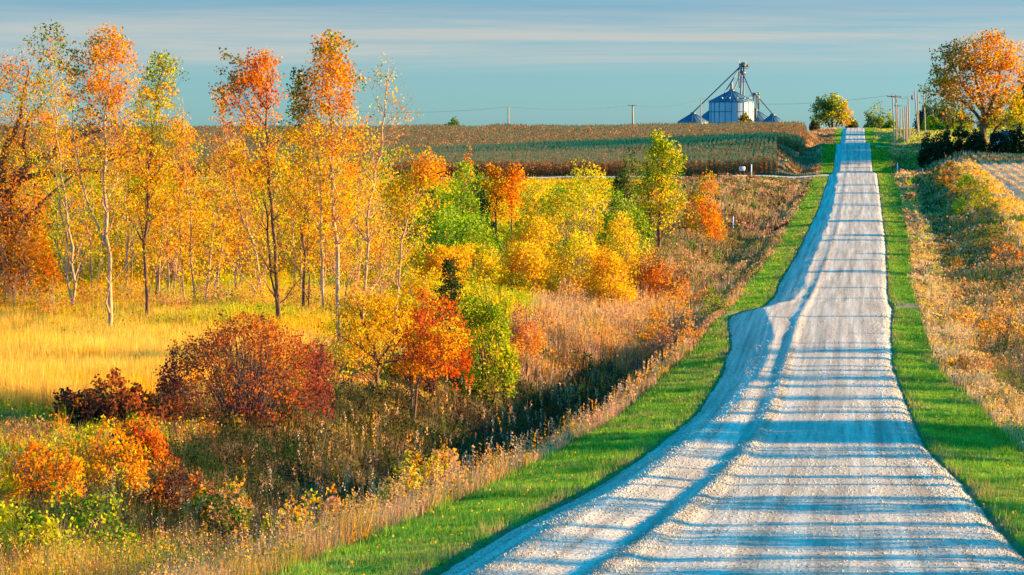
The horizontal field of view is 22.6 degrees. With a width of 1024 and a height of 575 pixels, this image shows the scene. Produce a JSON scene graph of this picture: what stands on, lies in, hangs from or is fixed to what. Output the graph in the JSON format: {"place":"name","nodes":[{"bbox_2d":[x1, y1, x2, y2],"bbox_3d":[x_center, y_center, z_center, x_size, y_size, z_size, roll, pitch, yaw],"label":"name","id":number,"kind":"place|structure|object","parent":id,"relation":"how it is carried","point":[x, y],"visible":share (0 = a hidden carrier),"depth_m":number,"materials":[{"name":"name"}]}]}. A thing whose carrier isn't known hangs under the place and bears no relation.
{"place":"outdoors","nodes":[
{"label":"outdoors","id":0,"kind":"place"},
{"bbox_2d":[0,129,1023,574],"bbox_3d":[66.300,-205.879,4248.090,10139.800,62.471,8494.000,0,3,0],"label":"ground","id":1,"kind":"structure","parent":0,"point":[992,519],"depth_m":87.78,"materials":[{"name":"green plant"}]},
{"bbox_2d":[0,266,50,307],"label":"brush","id":2,"kind":"object","parent":1,"relation":"on","point":[21,298],"visible":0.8,"depth_m":136.26,"materials":[{"name":"orange plant"}]},
{"bbox_2d":[0,140,66,301],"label":"understory tree","id":3,"kind":"object","parent":1,"relation":"on","point":[28,255],"visible":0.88,"depth_m":140.47,"materials":[{"name":"orange plant"}]},
{"bbox_2d":[0,140,74,274],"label":"understory tree","id":4,"kind":"object","parent":1,"relation":"on","point":[15,157],"visible":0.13,"depth_m":167.87,"materials":[{"name":"orange plant"}]},
{"bbox_2d":[0,436,86,513],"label":"weed bush","id":5,"kind":"object","parent":1,"relation":"on","point":[12,471],"visible":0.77,"depth_m":60.05,"materials":[{"name":"orange plant"}]},
{"bbox_2d":[0,496,95,567],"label":"weed bush","id":6,"kind":"object","parent":1,"relation":"on","point":[36,521],"visible":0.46,"depth_m":48.13,"materials":[{"name":"green plant"}]},
{"bbox_2d":[26,276,73,318],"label":"brush","id":7,"kind":"object","parent":1,"relation":"on","point":[47,304],"visible":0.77,"depth_m":132.08,"materials":[{"name":"orange plant"}]},
{"bbox_2d":[7,19,103,304],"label":"cottonwood tree","id":8,"kind":"object","parent":1,"relation":"on","point":[55,132],"visible":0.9,"depth_m":134.61,"materials":[{"name":"orange plant"}]},
{"bbox_2d":[0,45,144,297],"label":"gnarled tree","id":9,"kind":"object","parent":1,"relation":"on","point":[13,133],"visible":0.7,"depth_m":141.66,"materials":[{"name":"orange plant"}]},
{"bbox_2d":[24,131,124,286],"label":"understory tree","id":10,"kind":"object","parent":1,"relation":"on","point":[75,265],"visible":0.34,"depth_m":159.49,"materials":[{"name":"orange plant"}]},
{"bbox_2d":[13,479,141,555],"bbox_3d":[-8.535,4.761,50.346,2.529,1.952,2.659,0,3,0],"label":"weed bush","id":11,"kind":"object","parent":1,"relation":"on","point":[79,515],"visible":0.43,"depth_m":50.17,"materials":[{"name":"green plant"}]},
{"bbox_2d":[57,165,104,290],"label":"sapling","id":12,"kind":"object","parent":1,"relation":"on","point":[89,230],"visible":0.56,"depth_m":145.04,"materials":[{"name":"orange plant"}]},
{"bbox_2d":[34,367,178,432],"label":"dark bush","id":13,"kind":"object","parent":1,"relation":"on","point":[122,402],"visible":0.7,"depth_m":83.76,"materials":[{"name":"red plant"}]},
{"bbox_2d":[64,414,152,495],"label":"weed bush","id":14,"kind":"object","parent":1,"relation":"on","point":[100,463],"visible":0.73,"depth_m":66.15,"materials":[{"name":"orange plant"}]},
{"bbox_2d":[58,21,162,327],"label":"cottonwood tree","id":15,"kind":"object","parent":1,"relation":"on","point":[108,100],"visible":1,"depth_m":122.58,"materials":[{"name":"orange plant"}]},
{"bbox_2d":[97,157,145,286],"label":"sapling","id":16,"kind":"object","parent":1,"relation":"on","point":[127,219],"visible":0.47,"depth_m":150.01,"materials":[{"name":"orange plant"}]},
{"bbox_2d":[72,118,173,275],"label":"understory tree","id":17,"kind":"object","parent":1,"relation":"on","point":[118,239],"visible":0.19,"depth_m":171.16,"materials":[{"name":"orange plant"}]},
{"bbox_2d":[108,409,181,471],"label":"weed bush","id":18,"kind":"object","parent":1,"relation":"on","point":[146,439],"visible":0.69,"depth_m":71.95,"materials":[{"name":"orange plant"}]},
{"bbox_2d":[111,50,189,318],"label":"cottonwood tree","id":19,"kind":"object","parent":1,"relation":"on","point":[147,208],"visible":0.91,"depth_m":129.62,"materials":[{"name":"yellow plant"}]},
{"bbox_2d":[131,156,193,293],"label":"sapling","id":20,"kind":"object","parent":1,"relation":"on","point":[167,232],"visible":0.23,"depth_m":146.08,"materials":[{"name":"orange plant"}]},
{"bbox_2d":[136,276,193,312],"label":"brush","id":21,"kind":"object","parent":1,"relation":"on","point":[178,303],"visible":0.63,"depth_m":134.05,"materials":[{"name":"orange plant"}]},
{"bbox_2d":[140,168,194,298],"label":"sapling","id":22,"kind":"object","parent":1,"relation":"on","point":[157,254],"visible":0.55,"depth_m":142.02,"materials":[{"name":"orange plant"}]},
{"bbox_2d":[101,139,236,288],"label":"understory tree","id":23,"kind":"object","parent":1,"relation":"on","point":[172,273],"visible":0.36,"depth_m":159.49,"materials":[{"name":"orange plant"}]},
{"bbox_2d":[126,459,219,523],"bbox_3d":[-8.261,5.109,62.406,2.351,1.861,2.281,0,3,0],"label":"rust bush","id":24,"kind":"object","parent":1,"relation":"on","point":[161,485],"visible":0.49,"depth_m":62.18,"materials":[{"name":"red plant"}]},
{"bbox_2d":[152,373,204,423],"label":"maroon bush","id":25,"kind":"object","parent":1,"relation":"on","point":[191,394],"visible":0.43,"depth_m":86.31,"materials":[{"name":"red plant"}]},
{"bbox_2d":[149,97,227,300],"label":"cottonwood tree","id":26,"kind":"object","parent":1,"relation":"on","point":[185,172],"visible":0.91,"depth_m":139.78,"materials":[{"name":"orange plant"}]},
{"bbox_2d":[0,282,384,412],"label":"golden grass","id":27,"kind":"structure","parent":1,"relation":"on","point":[39,365],"depth_m":109.19,"materials":[{"name":"yellow plant"}]},
{"bbox_2d":[162,157,257,270],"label":"understory tree","id":28,"kind":"object","parent":1,"relation":"on","point":[192,193],"visible":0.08,"depth_m":174.63,"materials":[{"name":"orange plant"}]},
{"bbox_2d":[174,476,252,542],"bbox_3d":[-6.849,5.285,58.362,1.913,2.034,1.844,0,3,0],"label":"weed bush","id":29,"kind":"object","parent":1,"relation":"on","point":[214,505],"visible":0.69,"depth_m":58.10,"materials":[{"name":"green plant"}]},
{"bbox_2d":[185,269,242,305],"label":"brush","id":30,"kind":"object","parent":1,"relation":"on","point":[217,292],"visible":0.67,"depth_m":138.25,"materials":[{"name":"orange plant"}]},
{"bbox_2d":[190,175,251,302],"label":"sapling","id":31,"kind":"object","parent":1,"relation":"on","point":[209,255],"visible":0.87,"depth_m":140.03,"materials":[{"name":"orange plant"}]},
{"bbox_2d":[199,147,256,287],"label":"sapling","id":32,"kind":"object","parent":1,"relation":"on","point":[226,180],"visible":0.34,"depth_m":151.82,"materials":[{"name":"orange plant"}]},
{"bbox_2d":[211,187,262,289],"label":"sapling","id":33,"kind":"object","parent":1,"relation":"on","point":[242,246],"visible":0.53,"depth_m":147.97,"materials":[{"name":"orange plant"}]},
{"bbox_2d":[199,82,290,304],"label":"cottonwood tree","id":34,"kind":"object","parent":1,"relation":"on","point":[226,139],"visible":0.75,"depth_m":136.90,"materials":[{"name":"orange plant"}]},
{"bbox_2d":[153,310,341,426],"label":"red bush","id":35,"kind":"object","parent":1,"relation":"on","point":[259,397],"visible":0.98,"depth_m":86.58,"materials":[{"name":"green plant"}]},
{"bbox_2d":[195,146,300,278],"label":"understory tree","id":36,"kind":"object","parent":1,"relation":"on","point":[259,256],"visible":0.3,"depth_m":164.59,"materials":[{"name":"orange plant"}]},
{"bbox_2d":[218,187,280,289],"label":"sapling","id":37,"kind":"object","parent":1,"relation":"on","point":[251,221],"visible":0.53,"depth_m":147.97,"materials":[{"name":"orange plant"}]},
{"bbox_2d":[231,272,274,306],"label":"brush","id":38,"kind":"object","parent":1,"relation":"on","point":[240,297],"visible":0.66,"depth_m":135.93,"materials":[{"name":"yellow plant"}]},
{"bbox_2d":[208,46,314,323],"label":"cottonwood tree","id":39,"kind":"object","parent":1,"relation":"on","point":[255,71],"visible":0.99,"depth_m":126.64,"materials":[{"name":"orange plant"}]},
{"bbox_2d":[241,144,329,267],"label":"understory tree","id":40,"kind":"object","parent":1,"relation":"on","point":[280,252],"visible":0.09,"depth_m":177.47,"materials":[{"name":"orange plant"}]},
{"bbox_2d":[260,495,315,550],"bbox_3d":[-4.151,4.759,47.325,1.553,1.876,1.594,0,3,0],"label":"weed bush","id":41,"kind":"object","parent":1,"relation":"on","point":[282,519],"visible":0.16,"depth_m":47.22,"materials":[{"name":"yellow plant"}]},
{"bbox_2d":[264,155,312,289],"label":"sapling","id":42,"kind":"object","parent":1,"relation":"on","point":[281,207],"visible":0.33,"depth_m":149.96,"materials":[{"name":"orange plant"}]},
{"bbox_2d":[274,90,350,312],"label":"cottonwood tree","id":43,"kind":"object","parent":1,"relation":"on","point":[298,182],"visible":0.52,"depth_m":133.89,"materials":[{"name":"orange plant"}]},
{"bbox_2d":[295,483,347,535],"bbox_3d":[-3.734,5.024,52.352,1.728,2.034,1.722,0,3,0],"label":"weed bush","id":44,"kind":"object","parent":1,"relation":"on","point":[329,502],"visible":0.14,"depth_m":52.20,"materials":[{"name":"orange plant"}]},
{"bbox_2d":[268,28,384,346],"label":"cottonwood tree","id":45,"kind":"object","parent":1,"relation":"on","point":[343,78],"visible":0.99,"depth_m":120.60,"materials":[{"name":"orange plant"}]},
{"bbox_2d":[296,189,358,293],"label":"sapling","id":46,"kind":"object","parent":1,"relation":"on","point":[325,261],"visible":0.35,"depth_m":145.95,"materials":[{"name":"orange plant"}]},
{"bbox_2d":[277,150,391,280],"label":"understory tree","id":47,"kind":"object","parent":1,"relation":"on","point":[327,257],"visible":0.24,"depth_m":165.50,"materials":[{"name":"orange plant"}]},
{"bbox_2d":[0,322,694,574],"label":"roadside weeds","id":48,"kind":"object","parent":1,"relation":"on","point":[163,549],"visible":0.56,"depth_m":80.10,"materials":[{"name":"brown plant"}]},
{"bbox_2d":[328,247,381,305],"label":"brush","id":49,"kind":"object","parent":1,"relation":"on","point":[356,278],"visible":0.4,"depth_m":138.11,"materials":[{"name":"orange plant"}]},
{"bbox_2d":[329,158,384,290],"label":"sapling","id":50,"kind":"object","parent":1,"relation":"on","point":[358,226],"visible":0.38,"depth_m":152.00,"materials":[{"name":"orange plant"}]},
{"bbox_2d":[310,277,429,388],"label":"yellow tree","id":51,"kind":"object","parent":1,"relation":"on","point":[380,318],"visible":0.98,"depth_m":104.08,"materials":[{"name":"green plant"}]},
{"bbox_2d":[316,116,433,271],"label":"understory tree","id":52,"kind":"object","parent":1,"relation":"on","point":[384,216],"visible":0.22,"depth_m":174.54,"materials":[{"name":"orange plant"}]},
{"bbox_2d":[340,52,423,320],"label":"cottonwood tree","id":53,"kind":"object","parent":1,"relation":"on","point":[369,239],"visible":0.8,"depth_m":129.85,"materials":[{"name":"orange plant"}]},
{"bbox_2d":[358,192,415,291],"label":"sapling","id":54,"kind":"object","parent":1,"relation":"on","point":[375,248],"visible":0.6,"depth_m":149.95,"materials":[{"name":"orange plant"}]},
{"bbox_2d":[374,460,423,513],"bbox_3d":[-2.425,4.815,57.345,1.487,1.950,1.576,0,3,0],"label":"weed bush","id":55,"kind":"object","parent":1,"relation":"on","point":[387,489],"visible":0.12,"depth_m":57.18,"materials":[{"name":"yellow plant"}]},
{"bbox_2d":[30,131,778,177],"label":"corn crop","id":56,"kind":"object","parent":1,"relation":"on","point":[730,154],"visible":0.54,"depth_m":419.66,"materials":[{"name":"plant"}]},
{"bbox_2d":[0,120,808,159],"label":"corn crop","id":57,"kind":"object","parent":1,"relation":"on","point":[793,134],"visible":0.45,"depth_m":583.44,"materials":[{"name":"brown plant"}]},
{"bbox_2d":[0,169,814,404],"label":"meadow grass","id":58,"kind":"structure","parent":1,"relation":"on","point":[741,249],"depth_m":159.36,"materials":[{"name":"yellow plant"}]},
{"bbox_2d":[361,142,455,334],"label":"cottonwood tree","id":59,"kind":"object","parent":1,"relation":"on","point":[423,181],"visible":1,"depth_m":125.81,"materials":[{"name":"orange plant"}]},
{"bbox_2d":[376,167,449,251],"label":"green bush","id":60,"kind":"object","parent":1,"relation":"on","point":[435,197],"visible":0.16,"depth_m":199.00,"materials":[{"name":"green plant"}]},
{"bbox_2d":[377,260,471,325],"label":"yellow bush","id":61,"kind":"object","parent":1,"relation":"on","point":[413,283],"visible":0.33,"depth_m":134.51,"materials":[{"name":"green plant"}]},
{"bbox_2d":[390,443,460,492],"bbox_3d":[-1.830,4.934,62.404,2.283,2.206,2.364,0,3,0],"label":"weed bush","id":62,"kind":"object","parent":1,"relation":"on","point":[437,460],"visible":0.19,"depth_m":62.11,"materials":[{"name":"yellow plant"}]},
{"bbox_2d":[383,285,475,394],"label":"scarlet bush","id":63,"kind":"object","parent":1,"relation":"on","point":[427,322],"visible":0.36,"depth_m":109.00,"materials":[{"name":"red plant"}]},
{"bbox_2d":[389,316,473,420],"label":"orange tree","id":64,"kind":"object","parent":1,"relation":"on","point":[436,336],"visible":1,"depth_m":101.11,"materials":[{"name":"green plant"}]},
{"bbox_2d":[389,160,483,246],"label":"willow bush","id":65,"kind":"object","parent":1,"relation":"on","point":[467,199],"visible":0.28,"depth_m":202.08,"materials":[{"name":"green plant"}]},
{"bbox_2d":[401,236,472,288],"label":"yellow bush","id":66,"kind":"object","parent":1,"relation":"on","point":[436,257],"visible":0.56,"depth_m":157.55,"materials":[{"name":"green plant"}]},
{"bbox_2d":[429,256,466,331],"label":"cedar tree","id":67,"kind":"object","parent":1,"relation":"on","point":[452,278],"visible":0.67,"depth_m":121.08,"materials":[{"name":"green plant"}]},
{"bbox_2d":[409,205,516,263],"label":"willow bush","id":68,"kind":"object","parent":1,"relation":"on","point":[462,232],"visible":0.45,"depth_m":184.74,"materials":[{"name":"green plant"}]},
{"bbox_2d":[443,179,503,230],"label":"willow bush","id":69,"kind":"object","parent":1,"relation":"on","point":[481,197],"visible":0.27,"depth_m":231.04,"materials":[{"name":"green plant"}]},
{"bbox_2d":[432,240,517,285],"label":"yellow bush","id":70,"kind":"object","parent":1,"relation":"on","point":[490,265],"visible":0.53,"depth_m":164.30,"materials":[{"name":"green plant"}]},
{"bbox_2d":[450,263,520,402],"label":"green bush","id":71,"kind":"object","parent":1,"relation":"on","point":[491,317],"visible":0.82,"depth_m":113.75,"materials":[{"name":"green plant"}]},
{"bbox_2d":[477,161,527,238],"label":"aspen tree","id":72,"kind":"object","parent":1,"relation":"on","point":[512,176],"visible":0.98,"depth_m":214.60,"materials":[{"name":"orange plant"}]},
{"bbox_2d":[501,301,547,358],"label":"rust bush","id":73,"kind":"object","parent":1,"relation":"on","point":[520,331],"visible":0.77,"depth_m":126.03,"materials":[{"name":"orange plant"}]},
{"bbox_2d":[492,231,561,299],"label":"orange bush","id":74,"kind":"object","parent":1,"relation":"on","point":[535,268],"visible":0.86,"depth_m":159.42,"materials":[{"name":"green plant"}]},
{"bbox_2d":[501,211,567,273],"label":"yellow bush","id":75,"kind":"object","parent":1,"relation":"on","point":[537,230],"visible":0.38,"depth_m":179.60,"materials":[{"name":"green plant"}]},
{"bbox_2d":[513,174,567,234],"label":"yellow bush","id":76,"kind":"object","parent":1,"relation":"on","point":[531,210],"visible":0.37,"depth_m":221.49,"materials":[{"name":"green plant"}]},
{"bbox_2d":[539,227,607,293],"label":"yellow bush","id":77,"kind":"object","parent":1,"relation":"on","point":[575,246],"visible":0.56,"depth_m":167.31,"materials":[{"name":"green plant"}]},
{"bbox_2d":[532,157,620,260],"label":"yellow bush","id":78,"kind":"object","parent":1,"relation":"on","point":[563,201],"visible":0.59,"depth_m":195.28,"materials":[{"name":"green plant"}]},
{"bbox_2d":[580,243,637,306],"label":"orange bush","id":79,"kind":"object","parent":1,"relation":"on","point":[612,272],"visible":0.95,"depth_m":159.70,"materials":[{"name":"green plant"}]},
{"bbox_2d":[590,210,654,281],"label":"yellow bush","id":80,"kind":"object","parent":1,"relation":"on","point":[618,236],"visible":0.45,"depth_m":174.74,"materials":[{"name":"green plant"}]},
{"bbox_2d":[595,189,658,263],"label":"green bush","id":81,"kind":"object","parent":1,"relation":"on","point":[638,222],"visible":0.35,"depth_m":187.66,"materials":[{"name":"green plant"}]},
{"bbox_2d":[606,144,659,235],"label":"green bush","id":82,"kind":"object","parent":1,"relation":"on","point":[623,182],"visible":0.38,"depth_m":231.26,"materials":[{"name":"green plant"}]},
{"bbox_2d":[627,245,690,303],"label":"rust bush","id":83,"kind":"object","parent":1,"relation":"on","point":[652,272],"visible":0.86,"depth_m":169.68,"materials":[{"name":"orange plant"}]},
{"bbox_2d":[630,126,696,252],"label":"poplar tree","id":84,"kind":"object","parent":1,"relation":"on","point":[662,144],"visible":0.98,"depth_m":211.37,"materials":[{"name":"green plant"}]},
{"bbox_2d":[637,276,699,356],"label":"golden bush","id":85,"kind":"object","parent":1,"relation":"on","point":[651,333],"visible":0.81,"depth_m":133.15,"materials":[{"name":"orange plant"}]},
{"bbox_2d":[677,169,729,242],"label":"orange bush","id":86,"kind":"object","parent":1,"relation":"on","point":[711,219],"visible":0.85,"depth_m":239.30,"materials":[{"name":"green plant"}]},
{"bbox_2d":[708,89,754,123],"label":"grain bin","id":87,"kind":"object","parent":1,"relation":"on","point":[726,110],"visible":0.59,"depth_m":891.69,"materials":[{"name":"metal"}]},
{"bbox_2d":[808,92,855,127],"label":"skyline tree","id":88,"kind":"object","parent":1,"relation":"on","point":[829,107],"visible":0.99,"depth_m":787.07,"materials":[{"name":"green plant"}]},
{"bbox_2d":[817,128,923,173],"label":"roadside grass","id":89,"kind":"structure","parent":1,"relation":"on","point":[829,156],"depth_m":504.11,"materials":[{"name":"green plant"}]},
{"bbox_2d":[863,100,892,128],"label":"background tree","id":90,"kind":"object","parent":1,"relation":"on","point":[872,120],"visible":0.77,"depth_m":896.56,"materials":[{"name":"green plant"}]},
{"bbox_2d":[772,127,1023,175],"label":"hill grass","id":91,"kind":"structure","parent":1,"relation":"on","point":[813,149],"depth_m":499.22,"materials":[{"name":"plant"}]},
{"bbox_2d":[916,132,941,167],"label":"juniper shrub","id":92,"kind":"object","parent":1,"relation":"on","point":[927,152],"visible":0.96,"depth_m":446.57,"materials":[{"name":"green plant"}]},
{"bbox_2d":[931,124,954,157],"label":"juniper shrub","id":93,"kind":"object","parent":1,"relation":"on","point":[943,141],"visible":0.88,"depth_m":450.63,"materials":[{"name":"green plant"}]},
{"bbox_2d":[877,172,1023,546],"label":"verge grass","id":94,"kind":"structure","parent":1,"relation":"on","point":[984,480],"depth_m":87.52,"materials":[{"name":"green plant"}]},
{"bbox_2d":[892,159,1023,454],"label":"ditch grass","id":95,"kind":"structure","parent":1,"relation":"on","point":[948,269],"depth_m":167.78,"materials":[{"name":"beige plant"}]},
{"bbox_2d":[944,351,995,377],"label":"weed clump","id":96,"kind":"object","parent":1,"relation":"on","point":[975,358],"visible":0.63,"depth_m":112.17,"materials":[{"name":"brown plant"}]},
{"bbox_2d":[918,27,1023,145],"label":"walnut tree","id":97,"kind":"object","parent":1,"relation":"on","point":[945,80],"visible":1,"depth_m":467.37,"materials":[{"name":"orange plant"}]},
{"bbox_2d":[951,172,993,216],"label":"gold bush","id":98,"kind":"object","parent":1,"relation":"on","point":[958,207],"visible":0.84,"depth_m":261.63,"materials":[{"name":"green plant"}]},
{"bbox_2d":[966,216,1018,253],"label":"scrub bush","id":99,"kind":"object","parent":1,"relation":"on","point":[990,232],"visible":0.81,"depth_m":204.86,"materials":[{"name":"green plant"}]},
{"bbox_2d":[964,155,1023,193],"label":"crop stubble","id":100,"kind":"object","parent":1,"relation":"on","point":[1016,185],"visible":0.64,"depth_m":360.00,"materials":[{"name":"beige plant"}]},
{"bbox_2d":[984,129,1011,152],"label":"juniper shrub","id":101,"kind":"object","parent":1,"relation":"on","point":[995,137],"visible":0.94,"depth_m":450.49,"materials":[{"name":"green plant"}]},
{"bbox_2d":[979,296,1022,343],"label":"weed clump","id":102,"kind":"object","parent":1,"relation":"on","point":[997,322],"visible":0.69,"depth_m":128.10,"materials":[{"name":"orange plant"}]},
{"bbox_2d":[985,243,1023,270],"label":"weed clump","id":103,"kind":"object","parent":1,"relation":"on","point":[994,250],"visible":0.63,"depth_m":179.87,"materials":[{"name":"orange plant"}]},
{"bbox_2d":[1006,124,1023,152],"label":"juniper shrub","id":104,"kind":"object","parent":1,"relation":"on","point":[1014,139],"visible":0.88,"depth_m":454.25,"materials":[{"name":"green plant"}]},
{"bbox_2d":[0,0,1023,130],"label":"sky","id":105,"kind":"structure","parent":0,"point":[455,56],"materials":[{"name":"blue"}]},
{"bbox_2d":[441,128,1023,574],"bbox_3d":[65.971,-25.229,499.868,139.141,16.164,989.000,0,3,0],"label":"gravel road","id":106,"kind":"structure","parent":0,"point":[853,174],"depth_m":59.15,"materials":[{"name":"grey gravel"}]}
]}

